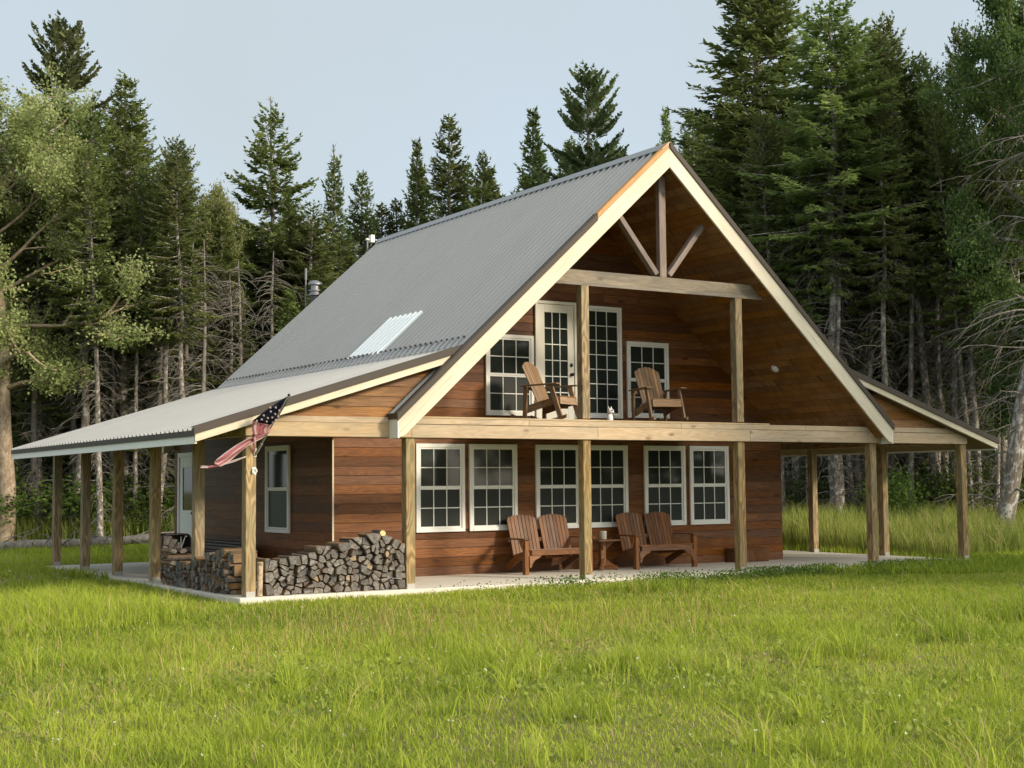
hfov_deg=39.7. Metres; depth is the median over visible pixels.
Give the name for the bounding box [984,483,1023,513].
shrub
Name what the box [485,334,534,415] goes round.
window
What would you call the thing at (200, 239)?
spruce tree
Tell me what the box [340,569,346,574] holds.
firewood log
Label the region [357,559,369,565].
firewood log
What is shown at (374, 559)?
firewood log
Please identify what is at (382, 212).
spruce tree
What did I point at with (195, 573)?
firewood log
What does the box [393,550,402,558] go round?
firewood log
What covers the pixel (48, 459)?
young spruce
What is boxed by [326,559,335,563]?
firewood log
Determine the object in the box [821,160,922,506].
spruce tree
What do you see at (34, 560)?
back lawn
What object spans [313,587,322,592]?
firewood log
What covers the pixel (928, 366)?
dead tree
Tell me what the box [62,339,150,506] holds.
young spruce
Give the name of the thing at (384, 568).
firewood log
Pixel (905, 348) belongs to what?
spruce tree
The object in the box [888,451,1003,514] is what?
shrub
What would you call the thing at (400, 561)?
firewood log
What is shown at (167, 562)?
firewood log
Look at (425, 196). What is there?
spruce tree
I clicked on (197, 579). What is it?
firewood log
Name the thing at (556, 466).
window
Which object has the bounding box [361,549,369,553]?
firewood log
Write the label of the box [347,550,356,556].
firewood log
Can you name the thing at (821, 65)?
spruce tree
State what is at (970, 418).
dead tree
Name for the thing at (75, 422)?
dead tree
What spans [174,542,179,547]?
firewood log
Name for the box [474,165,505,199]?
spruce tree
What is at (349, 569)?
firewood log
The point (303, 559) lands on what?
firewood log
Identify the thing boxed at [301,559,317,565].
firewood log
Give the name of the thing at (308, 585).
firewood log
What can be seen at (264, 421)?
flag
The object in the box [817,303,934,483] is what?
spruce tree
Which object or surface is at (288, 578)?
firewood log
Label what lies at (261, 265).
spruce tree
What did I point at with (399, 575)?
firewood log
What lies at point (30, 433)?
young spruce
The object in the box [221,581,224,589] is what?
firewood log
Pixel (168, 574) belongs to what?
firewood log
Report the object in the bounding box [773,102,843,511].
spruce tree
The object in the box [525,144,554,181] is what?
spruce tree
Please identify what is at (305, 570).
firewood log
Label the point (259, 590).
firewood log
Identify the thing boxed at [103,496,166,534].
shrub
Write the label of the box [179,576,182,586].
firewood log
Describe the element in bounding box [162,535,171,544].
firewood log
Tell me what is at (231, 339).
dead tree
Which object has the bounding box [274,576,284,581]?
firewood log
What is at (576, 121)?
pine tree
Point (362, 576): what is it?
firewood log
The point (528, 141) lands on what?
spruce tree
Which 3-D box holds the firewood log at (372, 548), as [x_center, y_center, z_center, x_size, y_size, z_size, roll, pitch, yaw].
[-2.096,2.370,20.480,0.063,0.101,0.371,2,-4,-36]
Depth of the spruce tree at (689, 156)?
53.72 m
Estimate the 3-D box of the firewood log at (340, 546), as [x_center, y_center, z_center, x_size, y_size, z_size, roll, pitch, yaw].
[-2.483,2.322,20.267,0.198,0.130,0.436,2,-4,-33]
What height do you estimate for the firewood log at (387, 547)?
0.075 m
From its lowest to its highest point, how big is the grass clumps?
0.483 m
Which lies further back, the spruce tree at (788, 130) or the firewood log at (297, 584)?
the spruce tree at (788, 130)
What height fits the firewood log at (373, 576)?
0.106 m
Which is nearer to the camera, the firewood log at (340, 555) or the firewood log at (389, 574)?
the firewood log at (340, 555)
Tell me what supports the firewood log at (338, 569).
on the firewood log at (333, 577)
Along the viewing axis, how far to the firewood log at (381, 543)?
20.49 m
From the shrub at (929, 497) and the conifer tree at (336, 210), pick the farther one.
the conifer tree at (336, 210)
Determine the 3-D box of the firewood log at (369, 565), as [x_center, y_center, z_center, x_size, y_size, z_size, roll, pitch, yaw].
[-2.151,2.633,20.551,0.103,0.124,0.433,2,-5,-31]
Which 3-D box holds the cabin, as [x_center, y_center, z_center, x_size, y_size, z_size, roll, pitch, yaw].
[-0.281,0.001,27.712,16.110,7.450,10.970,2,-5,-32]
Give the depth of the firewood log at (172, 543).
23.52 m
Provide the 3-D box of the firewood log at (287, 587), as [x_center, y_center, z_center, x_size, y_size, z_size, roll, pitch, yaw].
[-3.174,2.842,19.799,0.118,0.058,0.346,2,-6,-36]
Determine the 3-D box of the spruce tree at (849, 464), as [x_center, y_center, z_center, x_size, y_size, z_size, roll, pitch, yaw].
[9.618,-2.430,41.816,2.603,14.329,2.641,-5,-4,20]
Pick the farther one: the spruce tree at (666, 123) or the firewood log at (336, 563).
the spruce tree at (666, 123)
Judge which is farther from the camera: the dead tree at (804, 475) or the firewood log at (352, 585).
the dead tree at (804, 475)
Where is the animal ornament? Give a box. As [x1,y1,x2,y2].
[607,406,614,419]
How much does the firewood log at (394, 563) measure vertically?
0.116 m
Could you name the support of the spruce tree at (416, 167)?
on the ground at (613, 763)
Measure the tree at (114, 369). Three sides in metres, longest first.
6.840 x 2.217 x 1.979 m
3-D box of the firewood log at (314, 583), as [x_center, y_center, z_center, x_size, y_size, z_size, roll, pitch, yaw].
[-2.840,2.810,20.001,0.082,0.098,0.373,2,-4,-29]
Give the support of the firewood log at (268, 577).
on the firewood log at (268, 589)
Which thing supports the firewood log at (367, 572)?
on the firewood log at (370, 581)
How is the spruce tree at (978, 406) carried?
on the ground at (613, 763)
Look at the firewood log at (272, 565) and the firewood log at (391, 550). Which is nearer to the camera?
the firewood log at (272, 565)
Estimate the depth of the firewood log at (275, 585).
19.57 m
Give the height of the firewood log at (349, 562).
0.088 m
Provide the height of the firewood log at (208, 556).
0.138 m
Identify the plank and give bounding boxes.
[191,538,241,544]
[191,541,241,546]
[191,543,238,549]
[191,547,216,551]
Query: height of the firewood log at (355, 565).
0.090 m
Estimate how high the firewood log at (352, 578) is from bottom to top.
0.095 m
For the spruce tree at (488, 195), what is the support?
on the ground at (613, 763)
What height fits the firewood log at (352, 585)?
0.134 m
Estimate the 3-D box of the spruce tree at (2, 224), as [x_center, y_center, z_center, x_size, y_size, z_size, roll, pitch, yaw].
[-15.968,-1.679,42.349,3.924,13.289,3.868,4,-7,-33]
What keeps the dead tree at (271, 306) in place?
on the ground at (613, 763)
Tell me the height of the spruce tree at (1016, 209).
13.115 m
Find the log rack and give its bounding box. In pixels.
[160,533,190,577]
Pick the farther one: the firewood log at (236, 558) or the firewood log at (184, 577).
the firewood log at (184, 577)
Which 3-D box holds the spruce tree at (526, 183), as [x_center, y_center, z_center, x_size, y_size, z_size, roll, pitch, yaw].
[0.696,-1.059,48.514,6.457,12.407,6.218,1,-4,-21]
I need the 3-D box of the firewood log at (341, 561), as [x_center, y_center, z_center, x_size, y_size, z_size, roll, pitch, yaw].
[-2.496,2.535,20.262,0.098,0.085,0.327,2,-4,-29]
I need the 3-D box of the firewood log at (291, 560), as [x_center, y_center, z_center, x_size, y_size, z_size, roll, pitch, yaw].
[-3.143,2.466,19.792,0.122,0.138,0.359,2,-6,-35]
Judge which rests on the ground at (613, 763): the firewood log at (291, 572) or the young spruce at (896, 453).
the young spruce at (896, 453)
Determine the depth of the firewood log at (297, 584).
19.79 m
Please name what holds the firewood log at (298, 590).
on the cabin
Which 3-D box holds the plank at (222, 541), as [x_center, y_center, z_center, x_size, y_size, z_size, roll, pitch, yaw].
[-5.399,2.877,25.932,0.160,0.033,2.750,2,-5,-32]
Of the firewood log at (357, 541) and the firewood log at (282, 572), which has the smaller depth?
the firewood log at (282, 572)
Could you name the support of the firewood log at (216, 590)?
on the cabin
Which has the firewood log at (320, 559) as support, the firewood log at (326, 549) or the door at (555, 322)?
the firewood log at (326, 549)
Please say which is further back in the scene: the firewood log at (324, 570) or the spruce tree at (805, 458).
the spruce tree at (805, 458)
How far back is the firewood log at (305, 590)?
19.85 m
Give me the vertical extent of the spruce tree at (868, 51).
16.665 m
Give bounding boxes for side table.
[593,539,620,570]
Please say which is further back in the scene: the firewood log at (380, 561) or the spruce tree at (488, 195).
the spruce tree at (488, 195)
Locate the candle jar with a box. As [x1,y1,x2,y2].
[599,531,606,539]
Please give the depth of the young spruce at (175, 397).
43.83 m
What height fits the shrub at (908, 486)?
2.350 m
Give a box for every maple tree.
[905,0,1023,439]
[907,54,1023,490]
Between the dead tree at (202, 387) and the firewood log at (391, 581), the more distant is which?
the dead tree at (202, 387)
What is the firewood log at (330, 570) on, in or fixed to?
on the firewood log at (333, 577)
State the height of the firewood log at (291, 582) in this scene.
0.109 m
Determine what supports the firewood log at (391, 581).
on the firewood log at (393, 587)
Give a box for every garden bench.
[504,514,595,574]
[613,512,699,569]
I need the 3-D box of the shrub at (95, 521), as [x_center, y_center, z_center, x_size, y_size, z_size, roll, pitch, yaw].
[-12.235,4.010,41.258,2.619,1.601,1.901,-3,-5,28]
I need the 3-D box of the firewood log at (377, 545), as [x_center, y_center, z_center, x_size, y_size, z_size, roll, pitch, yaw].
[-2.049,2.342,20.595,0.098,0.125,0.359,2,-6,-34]
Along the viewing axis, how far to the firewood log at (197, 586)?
20.75 m
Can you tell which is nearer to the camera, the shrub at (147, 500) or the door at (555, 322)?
the door at (555, 322)
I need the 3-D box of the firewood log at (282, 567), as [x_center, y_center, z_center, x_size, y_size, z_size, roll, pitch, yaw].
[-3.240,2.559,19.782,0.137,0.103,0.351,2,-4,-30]
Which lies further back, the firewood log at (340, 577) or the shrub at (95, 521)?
the shrub at (95, 521)
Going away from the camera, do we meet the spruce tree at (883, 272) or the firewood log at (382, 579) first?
the firewood log at (382, 579)
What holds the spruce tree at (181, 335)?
on the ground at (613, 763)
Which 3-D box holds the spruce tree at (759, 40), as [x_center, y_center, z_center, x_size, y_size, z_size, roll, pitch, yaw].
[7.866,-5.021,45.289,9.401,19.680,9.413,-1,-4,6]
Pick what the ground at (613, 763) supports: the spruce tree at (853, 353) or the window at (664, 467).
the spruce tree at (853, 353)
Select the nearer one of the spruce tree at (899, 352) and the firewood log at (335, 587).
the firewood log at (335, 587)
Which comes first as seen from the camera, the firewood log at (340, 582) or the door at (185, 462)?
the firewood log at (340, 582)
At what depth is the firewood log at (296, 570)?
19.71 m
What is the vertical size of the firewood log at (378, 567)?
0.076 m
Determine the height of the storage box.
0.262 m
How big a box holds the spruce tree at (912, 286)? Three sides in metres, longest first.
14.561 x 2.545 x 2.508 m
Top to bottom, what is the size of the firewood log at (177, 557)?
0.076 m
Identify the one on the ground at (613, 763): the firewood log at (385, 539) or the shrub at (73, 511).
the shrub at (73, 511)
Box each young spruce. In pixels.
[11,396,49,515]
[12,418,22,494]
[14,393,49,499]
[19,317,89,510]
[29,395,72,514]
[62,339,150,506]
[129,406,147,505]
[142,347,178,493]
[270,288,300,337]
[785,456,827,503]
[817,456,843,498]
[860,371,901,489]
[894,453,920,487]
[979,410,995,484]
[982,421,1023,495]
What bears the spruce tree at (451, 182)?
on the ground at (613, 763)
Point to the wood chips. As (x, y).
(34, 576)
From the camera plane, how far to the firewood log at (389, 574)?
20.52 m
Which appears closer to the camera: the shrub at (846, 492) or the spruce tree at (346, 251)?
the shrub at (846, 492)
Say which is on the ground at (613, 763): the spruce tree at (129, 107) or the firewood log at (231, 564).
the spruce tree at (129, 107)
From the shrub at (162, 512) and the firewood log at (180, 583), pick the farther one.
the shrub at (162, 512)
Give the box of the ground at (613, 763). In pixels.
[0,572,1023,767]
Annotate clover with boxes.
[36,553,1012,755]
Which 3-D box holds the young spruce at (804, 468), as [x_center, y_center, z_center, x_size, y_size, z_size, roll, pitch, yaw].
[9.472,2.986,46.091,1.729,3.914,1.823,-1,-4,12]
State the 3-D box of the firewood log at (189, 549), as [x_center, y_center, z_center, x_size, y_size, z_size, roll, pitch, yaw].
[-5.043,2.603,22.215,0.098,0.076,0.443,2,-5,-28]
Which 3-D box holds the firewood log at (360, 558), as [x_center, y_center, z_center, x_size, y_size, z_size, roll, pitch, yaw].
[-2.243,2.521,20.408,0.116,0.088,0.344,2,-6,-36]
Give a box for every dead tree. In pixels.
[5,240,74,529]
[36,254,105,524]
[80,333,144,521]
[123,259,199,516]
[145,243,228,508]
[169,240,241,399]
[198,273,257,381]
[209,260,272,385]
[244,251,307,345]
[783,257,827,503]
[805,457,863,508]
[826,276,892,511]
[876,342,923,485]
[890,302,985,486]
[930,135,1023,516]
[933,62,1023,529]
[941,281,995,475]
[979,340,1010,469]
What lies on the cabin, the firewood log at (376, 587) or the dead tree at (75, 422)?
the firewood log at (376, 587)
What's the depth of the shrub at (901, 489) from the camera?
37.80 m
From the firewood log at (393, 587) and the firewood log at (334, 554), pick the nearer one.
the firewood log at (334, 554)
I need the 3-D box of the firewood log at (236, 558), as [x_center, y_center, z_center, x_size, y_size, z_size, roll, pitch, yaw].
[-3.752,2.442,19.859,0.351,0.128,0.096,2,-3,-30]
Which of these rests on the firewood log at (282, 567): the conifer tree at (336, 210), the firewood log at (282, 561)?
the firewood log at (282, 561)
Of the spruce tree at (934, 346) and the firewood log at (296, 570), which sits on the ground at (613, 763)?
the spruce tree at (934, 346)
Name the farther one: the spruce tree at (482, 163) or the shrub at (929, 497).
the spruce tree at (482, 163)
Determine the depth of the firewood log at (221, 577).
20.04 m
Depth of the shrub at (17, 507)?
40.21 m
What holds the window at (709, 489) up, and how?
in the cabin
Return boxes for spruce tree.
[0,120,49,469]
[3,152,41,486]
[8,142,88,523]
[12,186,53,474]
[15,183,154,507]
[16,107,135,530]
[43,68,160,471]
[47,143,139,537]
[51,167,124,482]
[64,131,174,520]
[84,164,228,496]
[112,160,167,523]
[116,157,222,504]
[119,145,208,530]
[132,135,223,526]
[147,215,259,484]
[174,208,245,393]
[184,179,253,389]
[187,194,264,351]
[213,96,328,364]
[226,222,288,358]
[249,208,326,350]
[258,199,345,344]
[262,210,300,343]
[284,217,339,301]
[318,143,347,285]
[318,231,365,289]
[337,249,356,276]
[338,169,380,266]
[365,201,395,249]
[381,198,407,237]
[397,137,430,231]
[403,166,439,227]
[419,113,479,224]
[451,161,476,214]
[460,177,493,210]
[468,149,495,207]
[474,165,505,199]
[509,106,548,193]
[510,174,539,193]
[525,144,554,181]
[554,134,577,175]
[657,105,674,144]
[664,0,909,467]
[674,107,705,177]
[678,125,712,163]
[691,102,749,230]
[695,123,749,219]
[734,0,927,515]
[734,108,814,513]
[742,113,791,494]
[754,110,827,514]
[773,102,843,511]
[776,218,860,494]
[790,189,907,469]
[792,70,864,509]
[802,106,878,501]
[809,57,876,512]
[817,120,902,482]
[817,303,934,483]
[819,128,983,476]
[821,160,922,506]
[822,24,919,480]
[846,64,929,506]
[851,37,989,483]
[855,10,964,511]
[867,104,961,486]
[880,50,948,514]
[887,125,983,495]
[905,146,992,486]
[908,61,965,506]
[910,78,992,511]
[912,153,1017,512]
[914,78,988,465]
[917,22,986,509]
[920,273,1018,476]
[944,205,1023,477]
[951,184,1023,394]
[973,42,1023,511]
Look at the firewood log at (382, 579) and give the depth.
20.40 m
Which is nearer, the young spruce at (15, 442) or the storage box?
the storage box
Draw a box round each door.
[180,457,191,540]
[538,304,574,418]
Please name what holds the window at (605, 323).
in the cabin
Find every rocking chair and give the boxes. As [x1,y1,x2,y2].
[511,362,583,419]
[626,367,688,421]
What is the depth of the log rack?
23.77 m
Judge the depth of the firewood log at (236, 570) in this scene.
19.75 m
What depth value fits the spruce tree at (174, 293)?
41.18 m
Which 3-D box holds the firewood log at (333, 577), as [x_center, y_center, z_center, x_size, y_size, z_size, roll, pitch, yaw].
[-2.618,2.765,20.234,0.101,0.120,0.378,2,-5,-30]
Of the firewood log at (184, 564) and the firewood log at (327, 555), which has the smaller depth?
the firewood log at (327, 555)
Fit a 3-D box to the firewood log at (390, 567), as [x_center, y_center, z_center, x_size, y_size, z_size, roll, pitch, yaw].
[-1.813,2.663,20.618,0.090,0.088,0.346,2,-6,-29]
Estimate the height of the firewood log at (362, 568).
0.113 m
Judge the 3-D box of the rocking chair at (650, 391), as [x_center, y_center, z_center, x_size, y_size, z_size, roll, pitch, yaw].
[2.544,0.204,24.940,0.800,1.068,1.060,1,-4,-22]
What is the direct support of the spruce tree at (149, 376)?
on the ground at (613, 763)
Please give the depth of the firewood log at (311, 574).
19.82 m
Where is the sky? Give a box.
[0,0,1023,257]
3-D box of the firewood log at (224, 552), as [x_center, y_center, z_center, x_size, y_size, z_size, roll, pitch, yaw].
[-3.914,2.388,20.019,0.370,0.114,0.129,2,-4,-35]
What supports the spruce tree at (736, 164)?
on the ground at (613, 763)
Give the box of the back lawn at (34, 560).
[0,538,1023,581]
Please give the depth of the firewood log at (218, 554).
20.13 m
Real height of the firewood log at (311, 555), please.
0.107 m
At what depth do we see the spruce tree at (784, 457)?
46.77 m
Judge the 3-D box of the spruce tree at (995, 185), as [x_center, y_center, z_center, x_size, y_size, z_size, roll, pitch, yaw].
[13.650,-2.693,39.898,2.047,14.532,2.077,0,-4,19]
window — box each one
[265,445,290,532]
[415,443,464,532]
[468,444,517,530]
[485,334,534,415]
[535,445,578,528]
[589,306,622,418]
[591,445,628,527]
[626,341,669,418]
[643,445,686,525]
[689,446,729,524]
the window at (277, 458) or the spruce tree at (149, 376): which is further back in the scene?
the spruce tree at (149, 376)
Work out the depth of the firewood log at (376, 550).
20.37 m
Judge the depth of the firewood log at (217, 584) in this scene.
20.00 m
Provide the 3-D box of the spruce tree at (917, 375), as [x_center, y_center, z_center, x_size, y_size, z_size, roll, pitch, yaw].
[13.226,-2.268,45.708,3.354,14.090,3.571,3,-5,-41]
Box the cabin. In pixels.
[11,141,999,604]
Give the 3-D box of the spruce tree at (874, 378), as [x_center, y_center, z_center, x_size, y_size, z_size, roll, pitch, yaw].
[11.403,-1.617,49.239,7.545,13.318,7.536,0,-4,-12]
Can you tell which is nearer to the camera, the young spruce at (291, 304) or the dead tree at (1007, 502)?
the dead tree at (1007, 502)
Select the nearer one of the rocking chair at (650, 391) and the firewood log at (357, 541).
the firewood log at (357, 541)
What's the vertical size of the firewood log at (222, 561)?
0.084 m
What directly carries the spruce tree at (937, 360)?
on the ground at (613, 763)
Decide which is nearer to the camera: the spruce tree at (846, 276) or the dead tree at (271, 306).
the spruce tree at (846, 276)
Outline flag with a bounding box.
[200,394,289,467]
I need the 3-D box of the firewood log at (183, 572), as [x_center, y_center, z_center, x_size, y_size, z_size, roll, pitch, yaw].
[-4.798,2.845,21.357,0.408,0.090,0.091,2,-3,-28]
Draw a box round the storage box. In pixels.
[725,547,770,562]
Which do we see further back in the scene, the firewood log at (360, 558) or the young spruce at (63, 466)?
the young spruce at (63, 466)
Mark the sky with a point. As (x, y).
(369, 78)
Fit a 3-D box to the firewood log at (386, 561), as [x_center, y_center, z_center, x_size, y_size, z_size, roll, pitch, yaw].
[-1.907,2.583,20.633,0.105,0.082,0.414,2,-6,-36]
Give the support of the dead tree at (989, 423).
on the ground at (613, 763)
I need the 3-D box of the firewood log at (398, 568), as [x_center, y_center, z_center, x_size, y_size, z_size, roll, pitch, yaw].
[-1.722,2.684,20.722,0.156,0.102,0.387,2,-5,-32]
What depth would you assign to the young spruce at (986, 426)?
44.35 m
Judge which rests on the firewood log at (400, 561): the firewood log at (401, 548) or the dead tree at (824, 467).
the firewood log at (401, 548)
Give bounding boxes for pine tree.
[3,9,132,495]
[527,60,628,183]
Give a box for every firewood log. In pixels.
[159,560,175,565]
[161,548,176,553]
[161,554,188,558]
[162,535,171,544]
[162,539,177,547]
[164,572,171,577]
[166,554,191,559]
[167,567,175,571]
[171,548,186,553]
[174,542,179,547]
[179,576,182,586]
[180,570,189,575]
[181,574,189,581]
[182,561,189,569]
[183,579,190,587]
[185,547,191,552]
[190,560,197,570]
[191,582,199,588]
[193,571,199,576]
[194,556,205,566]
[194,584,200,589]
[195,576,200,582]
[198,560,204,566]
[202,584,208,591]
[204,552,214,561]
[204,577,211,584]
[205,566,211,572]
[208,581,214,591]
[212,576,218,585]
[212,587,221,592]
[215,550,220,561]
[215,581,221,588]
[218,573,224,580]
[220,558,228,564]
[221,549,241,557]
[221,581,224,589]
[222,569,233,575]
[225,583,241,588]
[226,576,241,582]
[227,550,256,559]
[228,559,241,568]
[230,589,241,594]
[231,553,256,562]
[232,565,256,576]
[256,557,269,571]
[256,562,262,596]
[256,572,273,582]
[256,583,274,595]
[263,579,275,585]
[267,568,278,578]
[268,560,276,570]
[271,557,288,565]
[272,582,278,588]
[273,586,282,595]
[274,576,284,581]
[276,564,288,571]
[276,580,285,586]
[277,555,295,565]
[278,569,287,575]
[281,590,289,594]
[282,574,293,581]
[282,585,293,589]
[286,578,294,584]
[286,582,301,586]
[287,570,294,575]
[289,567,300,573]
[291,553,307,563]
[291,586,301,592]
[293,570,303,576]
[294,577,303,582]
[295,556,300,565]
[297,551,316,559]
[298,587,312,593]
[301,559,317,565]
[302,567,307,575]
[302,583,313,587]
[304,545,324,553]
[304,565,317,569]
[305,570,315,578]
[308,569,320,574]
[308,580,317,586]
[312,555,325,562]
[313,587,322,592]
[316,545,330,554]
[316,574,322,579]
[316,582,324,587]
[317,585,331,591]
[318,574,328,582]
[320,567,327,572]
[321,551,331,558]
[322,573,336,581]
[324,561,331,567]
[324,579,334,585]
[326,541,350,551]
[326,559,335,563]
[326,566,333,574]
[328,549,337,558]
[329,583,340,591]
[330,558,344,564]
[332,560,339,566]
[332,565,342,574]
[334,580,343,584]
[335,574,344,580]
[337,574,349,580]
[338,550,347,555]
[338,553,345,557]
[339,537,361,545]
[339,540,359,549]
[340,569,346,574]
[341,575,354,581]
[343,586,351,591]
[344,559,352,565]
[345,566,351,573]
[346,562,358,567]
[346,573,359,582]
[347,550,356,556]
[347,581,357,590]
[348,555,355,560]
[349,548,362,554]
[351,569,358,573]
[352,565,367,572]
[353,556,364,561]
[356,553,372,559]
[357,532,380,543]
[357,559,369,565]
[358,579,368,584]
[359,545,369,549]
[359,569,370,574]
[359,573,365,579]
[361,537,369,545]
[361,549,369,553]
[361,585,367,589]
[364,562,372,569]
[364,576,372,584]
[366,545,374,551]
[366,573,379,580]
[369,548,378,553]
[369,556,379,563]
[369,580,378,586]
[370,542,378,548]
[370,570,380,577]
[371,529,385,535]
[372,553,382,557]
[372,558,382,564]
[372,565,382,569]
[372,565,387,571]
[372,582,379,589]
[378,540,384,547]
[378,577,388,581]
[379,545,391,549]
[379,551,388,556]
[380,535,392,543]
[380,581,388,588]
[381,571,392,578]
[382,559,390,564]
[385,539,400,548]
[385,548,395,553]
[387,564,394,569]
[387,578,394,584]
[388,565,404,571]
[389,584,397,588]
[390,560,397,566]
[392,572,405,577]
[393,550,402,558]
[393,579,404,587]
[394,555,404,564]
[395,543,404,552]
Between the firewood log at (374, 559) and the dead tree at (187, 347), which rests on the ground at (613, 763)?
the dead tree at (187, 347)
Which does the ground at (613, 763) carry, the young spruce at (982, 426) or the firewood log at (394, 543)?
the young spruce at (982, 426)
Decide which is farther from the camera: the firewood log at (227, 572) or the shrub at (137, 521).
the shrub at (137, 521)
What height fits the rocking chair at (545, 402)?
1.068 m
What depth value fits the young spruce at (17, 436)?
44.32 m
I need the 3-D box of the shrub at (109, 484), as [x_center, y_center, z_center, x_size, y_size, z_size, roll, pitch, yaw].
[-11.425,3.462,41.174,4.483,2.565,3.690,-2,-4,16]
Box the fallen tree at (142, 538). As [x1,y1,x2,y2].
[0,526,174,550]
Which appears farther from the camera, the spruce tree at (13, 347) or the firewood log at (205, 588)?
the spruce tree at (13, 347)
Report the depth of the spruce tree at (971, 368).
39.99 m
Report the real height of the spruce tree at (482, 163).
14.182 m
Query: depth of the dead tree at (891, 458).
44.37 m
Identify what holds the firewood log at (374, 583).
on the firewood log
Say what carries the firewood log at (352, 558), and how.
on the firewood log at (355, 565)
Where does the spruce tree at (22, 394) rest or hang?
on the ground at (613, 763)
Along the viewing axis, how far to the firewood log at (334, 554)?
20.08 m
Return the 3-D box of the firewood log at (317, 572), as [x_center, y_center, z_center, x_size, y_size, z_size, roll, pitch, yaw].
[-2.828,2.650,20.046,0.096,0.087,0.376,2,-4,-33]
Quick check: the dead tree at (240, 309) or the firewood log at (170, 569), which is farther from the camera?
the dead tree at (240, 309)
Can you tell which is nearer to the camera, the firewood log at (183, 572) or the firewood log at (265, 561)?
the firewood log at (265, 561)
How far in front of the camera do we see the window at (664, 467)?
26.27 m
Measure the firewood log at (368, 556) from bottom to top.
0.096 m
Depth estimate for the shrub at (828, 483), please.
43.00 m
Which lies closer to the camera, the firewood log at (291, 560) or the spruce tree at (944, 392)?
the firewood log at (291, 560)
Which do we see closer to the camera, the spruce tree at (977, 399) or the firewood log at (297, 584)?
the firewood log at (297, 584)
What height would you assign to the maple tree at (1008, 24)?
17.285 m
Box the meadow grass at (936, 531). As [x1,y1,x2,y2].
[0,496,1023,557]
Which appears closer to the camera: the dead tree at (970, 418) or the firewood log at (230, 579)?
the firewood log at (230, 579)
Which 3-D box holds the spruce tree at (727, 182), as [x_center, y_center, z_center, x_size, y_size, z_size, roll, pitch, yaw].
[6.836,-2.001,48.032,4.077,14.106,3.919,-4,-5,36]
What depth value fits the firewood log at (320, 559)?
19.90 m
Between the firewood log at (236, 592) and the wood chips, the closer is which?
the firewood log at (236, 592)
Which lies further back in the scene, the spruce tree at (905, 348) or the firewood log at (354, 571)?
the spruce tree at (905, 348)
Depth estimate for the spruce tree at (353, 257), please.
50.52 m
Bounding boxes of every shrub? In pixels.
[0,487,47,537]
[14,456,62,522]
[14,471,130,527]
[45,465,174,532]
[63,500,124,533]
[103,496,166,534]
[124,468,174,522]
[134,499,174,529]
[785,456,844,512]
[785,457,888,505]
[800,460,915,506]
[847,457,940,519]
[857,464,946,513]
[865,463,934,510]
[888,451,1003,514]
[891,459,1000,509]
[928,469,1020,510]
[972,450,1023,503]
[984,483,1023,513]
[988,440,1023,508]
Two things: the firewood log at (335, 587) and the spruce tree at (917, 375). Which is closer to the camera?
the firewood log at (335, 587)
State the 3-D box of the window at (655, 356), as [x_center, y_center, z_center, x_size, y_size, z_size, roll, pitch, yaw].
[2.512,-0.071,26.181,0.970,1.405,0.050,2,-5,-32]
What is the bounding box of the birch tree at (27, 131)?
[0,61,176,541]
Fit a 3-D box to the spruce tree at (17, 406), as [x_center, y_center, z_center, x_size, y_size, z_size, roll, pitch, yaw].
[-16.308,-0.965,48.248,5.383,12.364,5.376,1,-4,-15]
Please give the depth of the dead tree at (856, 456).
41.47 m
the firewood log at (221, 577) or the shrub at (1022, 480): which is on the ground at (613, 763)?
the shrub at (1022, 480)
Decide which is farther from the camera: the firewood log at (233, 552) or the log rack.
the log rack
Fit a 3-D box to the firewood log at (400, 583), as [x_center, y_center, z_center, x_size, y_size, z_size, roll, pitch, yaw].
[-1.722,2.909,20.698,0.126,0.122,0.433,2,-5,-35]
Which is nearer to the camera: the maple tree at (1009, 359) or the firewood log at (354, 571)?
the firewood log at (354, 571)
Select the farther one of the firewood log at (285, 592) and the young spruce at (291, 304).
the young spruce at (291, 304)
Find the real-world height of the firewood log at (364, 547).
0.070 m
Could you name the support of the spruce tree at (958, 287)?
on the ground at (613, 763)
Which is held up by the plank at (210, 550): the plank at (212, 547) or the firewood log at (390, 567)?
the plank at (212, 547)
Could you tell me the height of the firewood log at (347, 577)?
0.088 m
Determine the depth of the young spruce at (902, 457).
46.32 m
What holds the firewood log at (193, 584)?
on the cabin
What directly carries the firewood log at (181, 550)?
on the firewood log
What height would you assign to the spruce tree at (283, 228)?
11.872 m
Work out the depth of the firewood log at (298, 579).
19.74 m
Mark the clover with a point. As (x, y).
(768, 572)
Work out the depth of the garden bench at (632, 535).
25.47 m
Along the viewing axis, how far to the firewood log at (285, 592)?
19.60 m
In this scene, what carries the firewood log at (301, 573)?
on the firewood log at (298, 579)
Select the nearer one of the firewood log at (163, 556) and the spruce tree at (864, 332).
the firewood log at (163, 556)
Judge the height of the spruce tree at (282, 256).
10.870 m
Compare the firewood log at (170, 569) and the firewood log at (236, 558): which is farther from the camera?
the firewood log at (170, 569)
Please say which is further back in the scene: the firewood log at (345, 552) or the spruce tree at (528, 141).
the spruce tree at (528, 141)
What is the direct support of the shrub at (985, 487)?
on the ground at (613, 763)
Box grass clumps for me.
[0,605,1023,767]
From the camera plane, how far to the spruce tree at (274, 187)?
47.23 m

